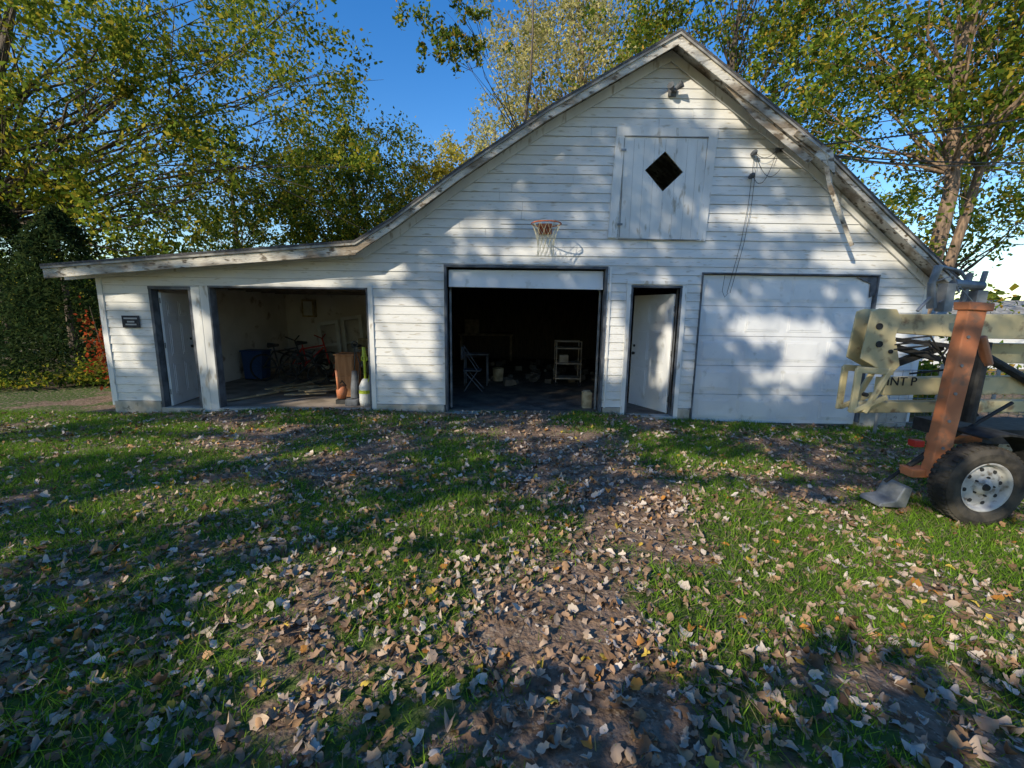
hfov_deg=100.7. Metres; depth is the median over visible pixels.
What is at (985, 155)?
walnut tree
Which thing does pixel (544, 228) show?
basketball hoop
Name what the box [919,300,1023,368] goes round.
neighbour shed
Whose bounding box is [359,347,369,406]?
garden sprayer
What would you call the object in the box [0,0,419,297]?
maple tree
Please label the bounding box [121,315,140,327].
warning sign
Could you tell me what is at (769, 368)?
closed garage door
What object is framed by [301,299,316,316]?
wall cabinet
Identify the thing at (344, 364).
plywood cabinet
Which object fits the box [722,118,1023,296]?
service cable
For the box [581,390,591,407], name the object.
cardboard box
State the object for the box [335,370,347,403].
leaf blower
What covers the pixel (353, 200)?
hackberry tree
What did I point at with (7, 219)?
cedar tree
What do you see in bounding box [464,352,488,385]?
table
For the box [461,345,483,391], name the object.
folding chair
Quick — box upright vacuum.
[345,341,359,405]
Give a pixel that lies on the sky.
(437, 98)
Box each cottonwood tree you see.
[434,87,520,161]
[457,0,722,159]
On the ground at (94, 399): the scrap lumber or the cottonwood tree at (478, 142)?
the cottonwood tree at (478, 142)
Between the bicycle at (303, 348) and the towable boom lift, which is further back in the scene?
the bicycle at (303, 348)
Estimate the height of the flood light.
0.157 m
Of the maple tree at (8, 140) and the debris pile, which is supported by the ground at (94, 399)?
the maple tree at (8, 140)
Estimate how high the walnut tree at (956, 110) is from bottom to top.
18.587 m
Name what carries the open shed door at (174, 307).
in the white barn garage
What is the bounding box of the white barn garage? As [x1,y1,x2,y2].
[39,28,960,426]
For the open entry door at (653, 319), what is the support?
in the white barn garage
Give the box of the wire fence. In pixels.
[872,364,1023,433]
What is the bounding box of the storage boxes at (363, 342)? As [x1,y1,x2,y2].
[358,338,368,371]
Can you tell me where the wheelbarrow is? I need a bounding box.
[275,348,332,372]
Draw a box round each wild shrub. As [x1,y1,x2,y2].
[0,367,56,388]
[21,351,109,386]
[912,283,1023,414]
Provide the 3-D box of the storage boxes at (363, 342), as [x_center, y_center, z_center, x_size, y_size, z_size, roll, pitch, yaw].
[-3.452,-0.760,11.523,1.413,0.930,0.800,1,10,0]
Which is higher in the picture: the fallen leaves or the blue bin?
the blue bin
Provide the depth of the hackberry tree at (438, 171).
25.28 m
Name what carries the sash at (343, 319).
on the white barn garage
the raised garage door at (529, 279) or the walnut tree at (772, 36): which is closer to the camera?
the raised garage door at (529, 279)
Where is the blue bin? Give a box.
[239,349,271,378]
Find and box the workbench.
[458,319,512,360]
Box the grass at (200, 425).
[0,405,1023,767]
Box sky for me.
[0,0,1023,300]
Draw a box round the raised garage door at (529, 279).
[449,270,602,289]
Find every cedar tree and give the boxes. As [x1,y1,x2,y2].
[0,200,99,379]
[0,203,106,391]
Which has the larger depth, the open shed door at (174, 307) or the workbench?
the workbench
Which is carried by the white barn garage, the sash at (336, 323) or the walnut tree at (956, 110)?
the sash at (336, 323)
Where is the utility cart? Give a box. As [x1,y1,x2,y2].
[553,340,582,385]
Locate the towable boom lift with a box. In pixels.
[835,265,1023,526]
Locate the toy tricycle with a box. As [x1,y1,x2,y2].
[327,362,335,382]
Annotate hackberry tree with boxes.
[122,126,342,256]
[226,63,439,244]
[329,133,491,225]
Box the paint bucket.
[492,367,503,380]
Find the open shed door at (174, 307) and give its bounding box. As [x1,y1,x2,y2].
[158,292,198,404]
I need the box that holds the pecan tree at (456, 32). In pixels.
[391,0,533,130]
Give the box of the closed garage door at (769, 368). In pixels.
[692,275,871,423]
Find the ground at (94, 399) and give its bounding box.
[0,325,1023,767]
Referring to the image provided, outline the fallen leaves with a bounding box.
[0,407,1023,767]
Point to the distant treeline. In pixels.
(1014, 286)
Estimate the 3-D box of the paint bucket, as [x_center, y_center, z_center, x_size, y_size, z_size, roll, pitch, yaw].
[-0.347,-0.244,10.636,0.299,0.320,0.294,1,10,0]
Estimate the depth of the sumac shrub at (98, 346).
8.32 m
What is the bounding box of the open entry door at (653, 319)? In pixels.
[628,294,675,412]
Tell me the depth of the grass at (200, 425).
3.12 m
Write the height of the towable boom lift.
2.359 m
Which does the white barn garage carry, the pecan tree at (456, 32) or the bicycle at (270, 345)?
the bicycle at (270, 345)
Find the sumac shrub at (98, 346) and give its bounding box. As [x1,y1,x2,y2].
[74,296,110,389]
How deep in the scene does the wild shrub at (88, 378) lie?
9.46 m
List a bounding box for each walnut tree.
[523,0,995,170]
[755,0,1023,259]
[835,0,1023,313]
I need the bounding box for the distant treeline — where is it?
[0,191,1023,330]
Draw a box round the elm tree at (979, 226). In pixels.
[861,111,1023,299]
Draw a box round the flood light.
[667,80,683,96]
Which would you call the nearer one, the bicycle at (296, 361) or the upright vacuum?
the upright vacuum
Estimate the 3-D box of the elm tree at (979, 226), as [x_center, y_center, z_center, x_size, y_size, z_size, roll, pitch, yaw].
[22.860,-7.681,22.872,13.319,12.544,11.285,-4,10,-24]
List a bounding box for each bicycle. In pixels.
[250,335,317,381]
[278,350,327,383]
[279,334,335,376]
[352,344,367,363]
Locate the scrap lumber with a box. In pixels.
[227,372,368,400]
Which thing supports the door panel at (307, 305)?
in the wall cabinet at (309, 308)
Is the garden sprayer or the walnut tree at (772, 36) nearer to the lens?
the garden sprayer
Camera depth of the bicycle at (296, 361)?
9.55 m
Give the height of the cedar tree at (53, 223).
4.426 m
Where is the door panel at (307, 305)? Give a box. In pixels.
[303,301,312,314]
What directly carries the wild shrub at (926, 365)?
on the ground at (94, 399)
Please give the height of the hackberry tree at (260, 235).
11.148 m
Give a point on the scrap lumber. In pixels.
(298, 387)
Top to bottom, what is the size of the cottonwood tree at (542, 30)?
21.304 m
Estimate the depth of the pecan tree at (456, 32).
14.35 m
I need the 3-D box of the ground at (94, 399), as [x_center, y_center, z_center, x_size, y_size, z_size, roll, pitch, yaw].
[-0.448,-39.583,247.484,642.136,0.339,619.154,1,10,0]
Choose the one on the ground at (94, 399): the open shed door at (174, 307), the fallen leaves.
the fallen leaves
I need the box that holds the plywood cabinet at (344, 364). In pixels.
[333,352,360,396]
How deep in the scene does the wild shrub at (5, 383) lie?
9.13 m
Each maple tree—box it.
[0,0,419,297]
[0,74,121,322]
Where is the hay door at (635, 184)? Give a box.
[618,137,706,238]
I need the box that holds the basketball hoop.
[531,220,561,256]
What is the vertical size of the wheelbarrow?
0.636 m
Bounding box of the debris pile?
[488,358,629,385]
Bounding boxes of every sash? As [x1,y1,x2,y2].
[317,320,341,369]
[340,315,363,366]
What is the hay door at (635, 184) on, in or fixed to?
in the white barn garage

